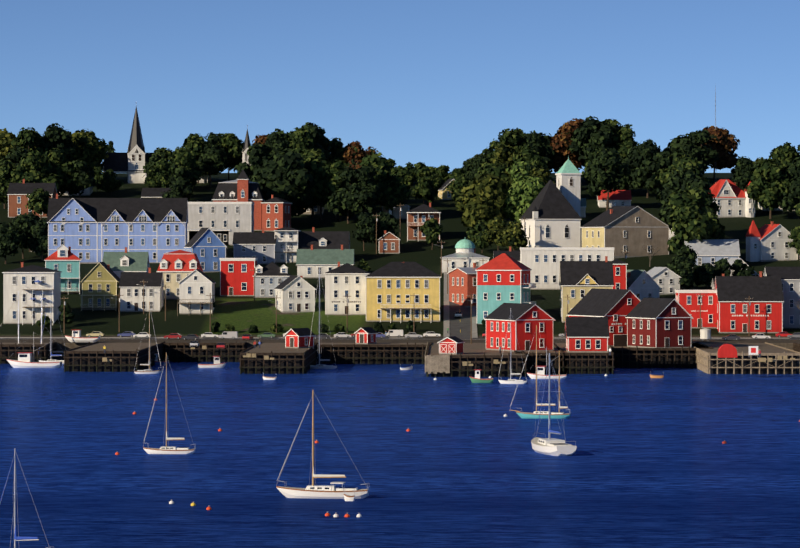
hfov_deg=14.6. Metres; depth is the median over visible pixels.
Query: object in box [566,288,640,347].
waterfront building
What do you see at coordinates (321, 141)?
hill tree
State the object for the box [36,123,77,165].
emergent tree
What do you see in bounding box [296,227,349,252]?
long dark roof
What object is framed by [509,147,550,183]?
town tree
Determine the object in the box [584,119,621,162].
hill tree
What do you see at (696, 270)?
tree
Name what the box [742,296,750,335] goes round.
utility pole
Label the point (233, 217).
white flat
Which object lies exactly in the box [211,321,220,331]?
shrub
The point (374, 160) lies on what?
tree
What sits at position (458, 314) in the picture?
car
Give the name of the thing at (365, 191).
town tree
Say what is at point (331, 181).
town tree
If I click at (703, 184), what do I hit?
town tree
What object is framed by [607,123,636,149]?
emergent tree
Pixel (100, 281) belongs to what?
olive gable house
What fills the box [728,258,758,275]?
small grey gable
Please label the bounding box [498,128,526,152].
emergent tree
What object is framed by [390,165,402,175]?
hill tree
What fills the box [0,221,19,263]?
tree
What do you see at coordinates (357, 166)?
autumn tree
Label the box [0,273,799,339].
street pavement
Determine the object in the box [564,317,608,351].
red low shed on piles
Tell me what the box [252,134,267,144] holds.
hill tree
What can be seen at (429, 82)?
sky
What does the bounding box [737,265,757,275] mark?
tree
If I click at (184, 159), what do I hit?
town tree
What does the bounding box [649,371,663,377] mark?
dinghy
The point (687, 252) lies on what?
town tree
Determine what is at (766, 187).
tree
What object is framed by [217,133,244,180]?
hill tree
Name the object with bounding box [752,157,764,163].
hill tree
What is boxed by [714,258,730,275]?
tree
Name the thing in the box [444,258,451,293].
utility pole
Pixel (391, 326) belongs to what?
shrub
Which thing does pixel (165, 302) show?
utility pole
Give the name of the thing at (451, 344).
wharf shed
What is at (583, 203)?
house
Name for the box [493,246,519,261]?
house
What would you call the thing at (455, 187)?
town tree
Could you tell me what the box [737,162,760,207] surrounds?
town tree
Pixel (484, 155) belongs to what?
hill tree
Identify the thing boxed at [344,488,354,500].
tender dinghy
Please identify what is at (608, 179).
town tree
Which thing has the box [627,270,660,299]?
house
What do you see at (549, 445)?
small sailboat
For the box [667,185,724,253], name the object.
tree
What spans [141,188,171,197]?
house
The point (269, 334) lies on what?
car
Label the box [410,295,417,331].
utility pole
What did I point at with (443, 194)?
yellow house
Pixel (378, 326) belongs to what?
shrub
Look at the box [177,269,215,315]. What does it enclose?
white gable deck house
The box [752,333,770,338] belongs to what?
car
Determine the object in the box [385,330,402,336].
car
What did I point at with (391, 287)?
yellow inn
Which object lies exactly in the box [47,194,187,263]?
blue academy building
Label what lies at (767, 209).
house
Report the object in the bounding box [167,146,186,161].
emergent tree
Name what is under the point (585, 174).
tree
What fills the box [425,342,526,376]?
wharf timber
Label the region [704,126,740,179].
hill tree
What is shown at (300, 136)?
emergent tree
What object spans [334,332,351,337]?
car
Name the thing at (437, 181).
town tree
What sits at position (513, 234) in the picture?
tree
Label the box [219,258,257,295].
red flat house
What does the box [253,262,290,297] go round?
white dormer house
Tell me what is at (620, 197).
house
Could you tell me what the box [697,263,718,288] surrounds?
tree
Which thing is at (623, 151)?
town tree
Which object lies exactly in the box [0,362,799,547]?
harbour water
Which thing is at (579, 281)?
tan gable house
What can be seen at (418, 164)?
hill tree
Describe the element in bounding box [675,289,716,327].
building
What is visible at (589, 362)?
wharf timber shed piles
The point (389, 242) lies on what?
house
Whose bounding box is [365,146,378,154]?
hill tree
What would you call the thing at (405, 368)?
dinghy
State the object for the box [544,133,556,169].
hill tree
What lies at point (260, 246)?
white shade house
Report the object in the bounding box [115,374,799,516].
mooring buoys
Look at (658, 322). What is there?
dark red gable
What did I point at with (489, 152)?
hill tree
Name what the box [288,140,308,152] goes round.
town tree
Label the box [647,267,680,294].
house
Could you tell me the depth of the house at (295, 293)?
817.25 m
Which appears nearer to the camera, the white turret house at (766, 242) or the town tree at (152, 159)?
the white turret house at (766, 242)
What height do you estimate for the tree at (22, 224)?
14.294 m
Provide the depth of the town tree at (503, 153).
1058.82 m
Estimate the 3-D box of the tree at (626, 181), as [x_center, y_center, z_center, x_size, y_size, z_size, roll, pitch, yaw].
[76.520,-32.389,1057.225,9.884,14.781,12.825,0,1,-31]
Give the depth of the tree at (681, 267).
847.33 m
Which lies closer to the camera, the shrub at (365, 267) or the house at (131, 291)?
the house at (131, 291)
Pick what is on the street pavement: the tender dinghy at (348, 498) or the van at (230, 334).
the van at (230, 334)
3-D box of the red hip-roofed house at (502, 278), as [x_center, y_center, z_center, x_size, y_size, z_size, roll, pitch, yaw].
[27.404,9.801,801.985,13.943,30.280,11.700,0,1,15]
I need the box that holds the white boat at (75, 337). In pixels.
[65,330,99,342]
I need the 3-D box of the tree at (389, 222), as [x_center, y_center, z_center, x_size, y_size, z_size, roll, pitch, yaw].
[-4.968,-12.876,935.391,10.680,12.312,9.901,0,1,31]
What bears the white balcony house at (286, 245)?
on the terrain
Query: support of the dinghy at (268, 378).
on the harbour water
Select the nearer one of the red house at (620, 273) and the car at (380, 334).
the car at (380, 334)
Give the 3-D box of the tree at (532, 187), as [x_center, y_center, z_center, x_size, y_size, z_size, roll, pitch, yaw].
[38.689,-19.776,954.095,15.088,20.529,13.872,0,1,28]
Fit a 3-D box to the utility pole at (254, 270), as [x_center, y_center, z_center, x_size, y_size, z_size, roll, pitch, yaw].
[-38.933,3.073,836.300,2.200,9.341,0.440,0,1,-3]
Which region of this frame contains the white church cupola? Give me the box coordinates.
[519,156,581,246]
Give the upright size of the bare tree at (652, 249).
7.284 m
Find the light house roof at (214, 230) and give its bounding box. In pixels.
[187,229,229,244]
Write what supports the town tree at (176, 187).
on the terrain
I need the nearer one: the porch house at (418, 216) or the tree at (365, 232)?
the tree at (365, 232)
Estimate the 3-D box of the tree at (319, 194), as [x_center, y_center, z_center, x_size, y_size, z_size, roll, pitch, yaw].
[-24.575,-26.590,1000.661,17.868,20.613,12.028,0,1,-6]
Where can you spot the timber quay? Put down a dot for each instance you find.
(383, 353)
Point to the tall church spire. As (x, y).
(132, 161)
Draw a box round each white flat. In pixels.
[187,202,253,244]
[520,247,613,289]
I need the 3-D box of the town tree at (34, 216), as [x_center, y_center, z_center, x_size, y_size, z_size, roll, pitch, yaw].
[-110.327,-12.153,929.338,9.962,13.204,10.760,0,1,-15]
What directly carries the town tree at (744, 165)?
on the terrain
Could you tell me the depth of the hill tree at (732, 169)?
1091.71 m
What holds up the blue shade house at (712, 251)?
on the terrain
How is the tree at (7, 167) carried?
on the terrain
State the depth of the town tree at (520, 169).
957.16 m
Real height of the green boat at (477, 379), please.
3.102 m
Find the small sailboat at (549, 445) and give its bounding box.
[531,353,576,455]
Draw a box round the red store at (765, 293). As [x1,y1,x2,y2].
[714,271,783,332]
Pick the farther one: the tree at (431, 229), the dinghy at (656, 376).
the tree at (431, 229)
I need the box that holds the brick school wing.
[261,195,291,231]
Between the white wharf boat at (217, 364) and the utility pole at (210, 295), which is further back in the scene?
the utility pole at (210, 295)
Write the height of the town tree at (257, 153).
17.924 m
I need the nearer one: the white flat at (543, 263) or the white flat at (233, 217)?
the white flat at (543, 263)
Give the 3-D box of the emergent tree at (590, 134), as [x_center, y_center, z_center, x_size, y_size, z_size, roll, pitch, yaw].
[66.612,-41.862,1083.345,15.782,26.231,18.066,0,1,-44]
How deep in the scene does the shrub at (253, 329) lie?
784.95 m
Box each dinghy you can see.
[262,373,276,379]
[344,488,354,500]
[400,364,412,369]
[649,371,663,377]
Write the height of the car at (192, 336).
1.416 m
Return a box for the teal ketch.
[510,325,570,418]
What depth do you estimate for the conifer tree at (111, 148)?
1174.66 m
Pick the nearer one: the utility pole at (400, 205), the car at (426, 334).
the car at (426, 334)
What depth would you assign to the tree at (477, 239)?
924.74 m
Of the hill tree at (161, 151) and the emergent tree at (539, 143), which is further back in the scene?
the hill tree at (161, 151)
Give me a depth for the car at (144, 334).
768.17 m
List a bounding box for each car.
[86,331,104,336]
[117,331,135,336]
[133,332,150,337]
[164,333,182,338]
[181,334,199,339]
[190,341,198,346]
[201,332,218,337]
[217,343,226,348]
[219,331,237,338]
[242,334,252,339]
[257,332,275,337]
[314,333,329,338]
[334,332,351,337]
[376,332,385,337]
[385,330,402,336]
[404,332,422,337]
[423,332,440,336]
[454,312,461,317]
[722,334,739,339]
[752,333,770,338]
[775,332,791,337]
[787,333,799,337]
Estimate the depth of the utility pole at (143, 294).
814.95 m
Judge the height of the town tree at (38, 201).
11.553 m
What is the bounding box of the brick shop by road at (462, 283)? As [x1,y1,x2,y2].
[447,263,478,307]
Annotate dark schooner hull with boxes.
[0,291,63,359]
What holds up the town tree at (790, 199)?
on the terrain
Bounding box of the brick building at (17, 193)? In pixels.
[7,179,57,217]
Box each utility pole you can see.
[60,296,68,333]
[114,293,123,331]
[136,280,144,313]
[165,285,166,320]
[206,293,214,331]
[250,268,258,300]
[269,295,277,332]
[343,294,350,332]
[373,214,379,253]
[393,203,403,251]
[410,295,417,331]
[437,240,444,276]
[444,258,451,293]
[463,294,475,343]
[696,293,704,328]
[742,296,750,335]
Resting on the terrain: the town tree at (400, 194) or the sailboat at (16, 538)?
the town tree at (400, 194)
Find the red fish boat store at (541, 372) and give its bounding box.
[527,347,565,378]
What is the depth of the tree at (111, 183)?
1065.12 m
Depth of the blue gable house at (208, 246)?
888.31 m
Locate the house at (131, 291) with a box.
[119,268,164,311]
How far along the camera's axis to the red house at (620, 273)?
818.45 m
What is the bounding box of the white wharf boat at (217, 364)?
[198,356,226,367]
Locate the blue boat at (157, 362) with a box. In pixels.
[155,353,168,364]
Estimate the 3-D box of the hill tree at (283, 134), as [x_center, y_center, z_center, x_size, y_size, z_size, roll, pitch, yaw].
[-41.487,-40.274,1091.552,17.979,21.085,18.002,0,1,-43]
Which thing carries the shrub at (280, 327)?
on the terrain
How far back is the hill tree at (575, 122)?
1094.30 m
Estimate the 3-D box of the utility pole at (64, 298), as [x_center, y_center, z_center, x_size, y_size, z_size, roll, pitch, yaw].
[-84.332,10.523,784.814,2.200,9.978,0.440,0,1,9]
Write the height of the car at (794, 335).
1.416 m
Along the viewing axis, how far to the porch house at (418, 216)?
952.82 m
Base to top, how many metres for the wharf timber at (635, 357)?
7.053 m
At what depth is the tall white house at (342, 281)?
812.93 m
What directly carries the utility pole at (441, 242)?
on the terrain
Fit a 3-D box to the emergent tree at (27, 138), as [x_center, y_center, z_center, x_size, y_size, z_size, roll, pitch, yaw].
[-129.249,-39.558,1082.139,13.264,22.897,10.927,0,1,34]
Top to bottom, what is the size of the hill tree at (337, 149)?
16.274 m
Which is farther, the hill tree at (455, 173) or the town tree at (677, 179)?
the hill tree at (455, 173)
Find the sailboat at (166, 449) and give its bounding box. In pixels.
[143,352,195,453]
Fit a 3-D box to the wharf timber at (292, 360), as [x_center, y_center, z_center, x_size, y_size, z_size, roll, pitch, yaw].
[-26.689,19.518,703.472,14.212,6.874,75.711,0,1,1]
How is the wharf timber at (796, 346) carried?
on the terrain
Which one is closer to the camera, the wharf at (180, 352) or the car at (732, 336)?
the wharf at (180, 352)
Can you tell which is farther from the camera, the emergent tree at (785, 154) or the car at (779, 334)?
the emergent tree at (785, 154)
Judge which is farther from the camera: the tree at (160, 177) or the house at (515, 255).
the tree at (160, 177)
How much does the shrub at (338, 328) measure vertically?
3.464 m
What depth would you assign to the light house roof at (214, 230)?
943.00 m
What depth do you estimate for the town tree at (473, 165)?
1063.85 m
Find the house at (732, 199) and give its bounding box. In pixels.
[709,179,755,217]
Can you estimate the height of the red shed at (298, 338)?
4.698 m
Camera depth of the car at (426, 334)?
773.04 m
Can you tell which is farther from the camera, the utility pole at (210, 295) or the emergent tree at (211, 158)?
the emergent tree at (211, 158)
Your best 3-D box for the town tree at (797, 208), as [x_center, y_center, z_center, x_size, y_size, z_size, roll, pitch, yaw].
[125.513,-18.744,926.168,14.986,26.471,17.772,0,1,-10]
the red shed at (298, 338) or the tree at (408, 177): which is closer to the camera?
the red shed at (298, 338)
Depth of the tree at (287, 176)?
988.99 m
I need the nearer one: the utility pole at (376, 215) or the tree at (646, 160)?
the utility pole at (376, 215)
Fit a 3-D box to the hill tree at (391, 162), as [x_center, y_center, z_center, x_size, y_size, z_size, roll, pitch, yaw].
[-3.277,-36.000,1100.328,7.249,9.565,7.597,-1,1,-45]
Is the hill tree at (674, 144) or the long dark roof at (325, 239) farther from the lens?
the hill tree at (674, 144)
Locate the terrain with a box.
[0,173,799,360]
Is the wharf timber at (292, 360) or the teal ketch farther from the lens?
the wharf timber at (292, 360)
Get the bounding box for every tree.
[0,128,29,159]
[0,145,31,165]
[0,159,16,208]
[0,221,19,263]
[8,151,61,191]
[9,214,37,258]
[11,127,46,153]
[22,211,44,251]
[25,188,50,218]
[27,219,47,260]
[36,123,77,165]
[44,147,74,195]
[67,159,95,197]
[71,129,109,170]
[93,167,104,192]
[100,169,123,194]
[108,141,115,152]
[143,154,169,185]
[145,158,171,187]
[154,147,173,157]
[161,181,193,201]
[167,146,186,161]
[168,150,203,187]
[168,166,192,192]
[179,133,217,183]
[197,132,229,186]
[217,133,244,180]
[233,142,274,180]
[249,148,315,216]
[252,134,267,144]
[264,128,288,150]
[266,132,289,159]
[286,127,316,149]
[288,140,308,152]
[297,148,328,217]
[301,122,330,160]
[307,159,330,219]
[321,160,348,220]
[326,166,361,223]
[327,137,349,163]
[342,142,367,167]
[346,164,381,213]
[352,160,361,168]
[352,212,379,250]
[356,152,395,214]
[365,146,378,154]
[371,211,398,244]
[381,175,412,214]
[386,158,395,169]
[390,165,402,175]
[394,169,415,190]
[402,162,417,185]
[409,166,436,203]
[414,162,427,180]
[420,218,442,249]
[431,174,442,193]
[433,165,450,181]
[446,175,468,201]
[449,168,465,179]
[455,173,509,228]
[462,154,490,181]
[466,219,492,252]
[469,153,490,160]
[470,161,510,216]
[482,139,499,161]
[483,215,506,250]
[489,144,515,176]
[493,220,529,250]
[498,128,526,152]
[501,161,530,219]
[502,176,544,223]
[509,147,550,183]
[522,130,554,168]
[532,166,555,185]
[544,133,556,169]
[549,118,584,172]
[549,123,581,170]
[565,116,617,160]
[582,148,606,182]
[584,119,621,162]
[586,148,630,210]
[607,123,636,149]
[617,145,631,165]
[617,157,642,189]
[623,139,671,197]
[642,245,658,266]
[651,151,713,189]
[656,167,699,223]
[663,131,714,162]
[665,255,694,288]
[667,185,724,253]
[676,245,698,264]
[678,129,718,172]
[680,177,717,218]
[692,265,700,288]
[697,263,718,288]
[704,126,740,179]
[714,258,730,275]
[730,259,747,275]
[731,156,753,177]
[732,158,752,187]
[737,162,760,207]
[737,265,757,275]
[744,160,791,218]
[751,157,786,172]
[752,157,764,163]
[769,142,799,171]
[776,157,799,211]
[788,225,799,254]
[794,200,799,216]
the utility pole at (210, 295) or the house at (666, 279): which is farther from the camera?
the house at (666, 279)
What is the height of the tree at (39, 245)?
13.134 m
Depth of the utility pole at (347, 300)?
784.89 m
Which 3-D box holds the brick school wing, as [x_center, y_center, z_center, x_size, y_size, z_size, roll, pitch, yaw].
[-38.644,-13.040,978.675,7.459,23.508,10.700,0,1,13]
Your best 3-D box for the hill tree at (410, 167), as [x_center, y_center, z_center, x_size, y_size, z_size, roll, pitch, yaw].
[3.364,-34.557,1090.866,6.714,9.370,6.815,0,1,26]
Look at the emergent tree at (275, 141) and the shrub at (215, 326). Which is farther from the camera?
the emergent tree at (275, 141)
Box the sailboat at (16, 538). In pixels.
[0,448,50,547]
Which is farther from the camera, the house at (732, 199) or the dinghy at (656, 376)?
the house at (732, 199)
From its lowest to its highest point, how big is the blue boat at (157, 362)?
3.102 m
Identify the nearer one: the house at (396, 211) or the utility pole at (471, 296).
the utility pole at (471, 296)
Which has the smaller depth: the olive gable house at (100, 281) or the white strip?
the olive gable house at (100, 281)
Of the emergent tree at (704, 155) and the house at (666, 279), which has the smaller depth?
the house at (666, 279)
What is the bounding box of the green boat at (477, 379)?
[469,369,492,382]
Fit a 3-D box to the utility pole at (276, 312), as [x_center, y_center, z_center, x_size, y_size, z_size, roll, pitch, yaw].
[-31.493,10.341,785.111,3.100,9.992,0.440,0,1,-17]
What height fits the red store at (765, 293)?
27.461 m
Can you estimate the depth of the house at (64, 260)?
849.93 m
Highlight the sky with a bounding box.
[0,0,799,172]
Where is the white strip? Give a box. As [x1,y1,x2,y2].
[58,187,92,195]
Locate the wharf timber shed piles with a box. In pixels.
[553,343,614,373]
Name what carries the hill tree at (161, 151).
on the terrain
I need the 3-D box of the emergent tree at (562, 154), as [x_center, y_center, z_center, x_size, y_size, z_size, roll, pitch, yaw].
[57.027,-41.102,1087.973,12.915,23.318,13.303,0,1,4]
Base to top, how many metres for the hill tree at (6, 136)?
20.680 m
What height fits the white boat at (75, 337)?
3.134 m
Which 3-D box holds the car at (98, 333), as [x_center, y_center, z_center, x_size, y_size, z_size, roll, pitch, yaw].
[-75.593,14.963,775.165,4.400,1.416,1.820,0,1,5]
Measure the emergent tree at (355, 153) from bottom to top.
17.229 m
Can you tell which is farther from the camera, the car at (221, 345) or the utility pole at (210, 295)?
the utility pole at (210, 295)
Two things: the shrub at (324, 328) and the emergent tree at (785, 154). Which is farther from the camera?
the emergent tree at (785, 154)
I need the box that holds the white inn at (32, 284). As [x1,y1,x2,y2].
[2,262,61,324]
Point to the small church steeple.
(246, 148)
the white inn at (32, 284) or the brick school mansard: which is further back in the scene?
the brick school mansard
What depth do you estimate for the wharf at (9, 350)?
723.23 m
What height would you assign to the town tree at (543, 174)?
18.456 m
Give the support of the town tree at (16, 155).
on the terrain
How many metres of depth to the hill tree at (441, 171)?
1098.61 m
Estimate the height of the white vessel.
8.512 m
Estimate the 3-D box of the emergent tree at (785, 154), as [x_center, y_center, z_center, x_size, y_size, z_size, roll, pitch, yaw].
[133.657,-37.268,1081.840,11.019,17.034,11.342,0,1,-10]
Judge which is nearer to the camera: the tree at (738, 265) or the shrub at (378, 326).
the shrub at (378, 326)
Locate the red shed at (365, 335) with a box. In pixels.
[354,327,377,343]
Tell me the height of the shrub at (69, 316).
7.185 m
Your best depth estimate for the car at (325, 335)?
761.61 m
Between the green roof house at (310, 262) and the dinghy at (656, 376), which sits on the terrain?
the green roof house at (310, 262)
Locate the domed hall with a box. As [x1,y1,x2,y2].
[440,239,489,272]
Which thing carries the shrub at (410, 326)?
on the terrain
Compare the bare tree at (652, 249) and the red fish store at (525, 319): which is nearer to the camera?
the red fish store at (525, 319)
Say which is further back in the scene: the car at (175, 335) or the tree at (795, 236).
the tree at (795, 236)
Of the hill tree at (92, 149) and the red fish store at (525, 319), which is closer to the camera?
the red fish store at (525, 319)
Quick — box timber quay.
[315,342,431,363]
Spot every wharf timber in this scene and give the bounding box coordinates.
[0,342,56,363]
[63,341,164,371]
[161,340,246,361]
[239,342,317,373]
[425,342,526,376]
[514,343,564,373]
[608,342,712,367]
[691,342,799,373]
[792,342,799,351]
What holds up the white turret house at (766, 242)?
on the terrain
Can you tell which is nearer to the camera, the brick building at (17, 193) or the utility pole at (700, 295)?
the utility pole at (700, 295)
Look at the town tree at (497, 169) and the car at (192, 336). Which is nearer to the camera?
the car at (192, 336)
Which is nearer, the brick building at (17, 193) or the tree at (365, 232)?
the tree at (365, 232)
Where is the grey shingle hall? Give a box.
[580,206,668,258]
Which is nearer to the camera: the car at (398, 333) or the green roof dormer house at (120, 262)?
the car at (398, 333)
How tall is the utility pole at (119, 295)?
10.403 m
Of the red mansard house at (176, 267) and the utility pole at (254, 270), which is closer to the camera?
the utility pole at (254, 270)
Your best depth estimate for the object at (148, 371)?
666.12 m
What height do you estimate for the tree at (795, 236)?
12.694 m
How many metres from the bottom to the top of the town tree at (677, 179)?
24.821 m
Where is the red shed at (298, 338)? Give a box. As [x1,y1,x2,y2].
[283,328,315,348]
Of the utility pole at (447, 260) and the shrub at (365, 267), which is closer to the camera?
the utility pole at (447, 260)
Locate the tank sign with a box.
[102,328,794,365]
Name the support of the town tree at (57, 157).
on the terrain
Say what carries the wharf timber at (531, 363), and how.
on the harbour water
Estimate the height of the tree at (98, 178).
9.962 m
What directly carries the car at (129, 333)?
on the terrain
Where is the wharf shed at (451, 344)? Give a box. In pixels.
[437,336,464,353]
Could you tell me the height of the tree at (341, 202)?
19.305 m
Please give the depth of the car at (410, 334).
767.16 m
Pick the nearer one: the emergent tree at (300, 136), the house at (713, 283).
the house at (713, 283)
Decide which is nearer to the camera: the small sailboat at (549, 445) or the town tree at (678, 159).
the small sailboat at (549, 445)
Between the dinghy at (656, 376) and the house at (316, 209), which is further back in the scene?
the house at (316, 209)
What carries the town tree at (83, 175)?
on the terrain
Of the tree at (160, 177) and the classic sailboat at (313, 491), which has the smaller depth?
the classic sailboat at (313, 491)
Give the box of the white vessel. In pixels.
[7,335,61,367]
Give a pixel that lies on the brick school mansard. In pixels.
(242, 188)
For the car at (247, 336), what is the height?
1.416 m
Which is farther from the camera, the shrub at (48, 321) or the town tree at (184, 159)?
the town tree at (184, 159)
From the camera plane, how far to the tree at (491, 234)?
918.45 m
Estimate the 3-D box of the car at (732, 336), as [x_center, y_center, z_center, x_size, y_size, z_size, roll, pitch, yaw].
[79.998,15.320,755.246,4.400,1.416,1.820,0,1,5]
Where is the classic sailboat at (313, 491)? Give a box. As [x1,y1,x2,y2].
[276,390,368,498]
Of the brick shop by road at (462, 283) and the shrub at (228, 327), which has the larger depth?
the brick shop by road at (462, 283)
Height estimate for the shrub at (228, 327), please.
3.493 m
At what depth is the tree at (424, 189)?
1028.81 m
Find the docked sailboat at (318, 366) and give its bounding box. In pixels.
[309,267,336,368]
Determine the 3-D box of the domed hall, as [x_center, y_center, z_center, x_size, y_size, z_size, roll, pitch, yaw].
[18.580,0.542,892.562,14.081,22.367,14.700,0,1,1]
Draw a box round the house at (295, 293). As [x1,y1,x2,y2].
[274,275,315,312]
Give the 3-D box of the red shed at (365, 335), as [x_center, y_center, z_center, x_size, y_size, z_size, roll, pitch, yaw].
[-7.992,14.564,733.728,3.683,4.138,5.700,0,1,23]
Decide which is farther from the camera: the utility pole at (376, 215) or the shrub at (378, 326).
the utility pole at (376, 215)
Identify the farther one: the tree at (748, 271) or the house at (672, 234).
the house at (672, 234)
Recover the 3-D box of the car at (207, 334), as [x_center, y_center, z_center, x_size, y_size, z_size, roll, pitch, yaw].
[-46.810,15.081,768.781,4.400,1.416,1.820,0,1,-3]
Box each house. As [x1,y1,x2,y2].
[44,244,80,293]
[80,262,119,310]
[103,247,149,277]
[119,268,164,311]
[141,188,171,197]
[157,250,202,298]
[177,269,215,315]
[184,228,226,272]
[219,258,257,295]
[232,228,275,263]
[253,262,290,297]
[274,227,299,262]
[274,275,315,312]
[296,245,354,277]
[303,205,323,213]
[324,262,369,314]
[378,230,400,253]
[381,204,409,218]
[406,203,440,240]
[438,179,453,199]
[475,253,535,323]
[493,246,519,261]
[559,256,613,322]
[581,198,585,217]
[597,190,631,207]
[613,259,627,288]
[627,270,660,299]
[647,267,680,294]
[669,224,674,238]
[684,239,739,267]
[709,179,755,217]
[711,274,723,288]
[745,220,797,261]
[758,202,794,210]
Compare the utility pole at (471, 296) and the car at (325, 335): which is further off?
the car at (325, 335)
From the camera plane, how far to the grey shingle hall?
917.56 m
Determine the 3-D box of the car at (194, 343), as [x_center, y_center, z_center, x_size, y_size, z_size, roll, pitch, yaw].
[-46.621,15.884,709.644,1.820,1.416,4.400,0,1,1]
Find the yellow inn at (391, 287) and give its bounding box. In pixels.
[364,262,440,322]
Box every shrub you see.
[36,315,52,330]
[58,303,74,323]
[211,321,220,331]
[225,323,234,330]
[248,325,258,332]
[270,323,283,331]
[318,324,328,332]
[333,324,344,332]
[358,259,370,271]
[373,322,383,332]
[387,323,397,330]
[405,320,416,331]
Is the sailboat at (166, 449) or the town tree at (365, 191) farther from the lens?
the town tree at (365, 191)
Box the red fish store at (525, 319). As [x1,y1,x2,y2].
[484,303,554,351]
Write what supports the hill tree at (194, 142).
on the terrain
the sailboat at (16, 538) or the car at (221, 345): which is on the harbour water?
the sailboat at (16, 538)
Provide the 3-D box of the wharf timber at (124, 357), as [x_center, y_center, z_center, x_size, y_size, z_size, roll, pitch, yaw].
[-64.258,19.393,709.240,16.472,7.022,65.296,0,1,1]
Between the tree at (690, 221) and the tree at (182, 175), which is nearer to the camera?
the tree at (690, 221)
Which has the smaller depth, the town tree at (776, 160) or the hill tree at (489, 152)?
the town tree at (776, 160)
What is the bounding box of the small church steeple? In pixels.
[242,129,249,163]
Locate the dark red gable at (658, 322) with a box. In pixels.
[625,298,692,347]
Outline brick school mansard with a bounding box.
[212,170,264,230]
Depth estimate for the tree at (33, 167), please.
1022.60 m
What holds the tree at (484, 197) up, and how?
on the terrain
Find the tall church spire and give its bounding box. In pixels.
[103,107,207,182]

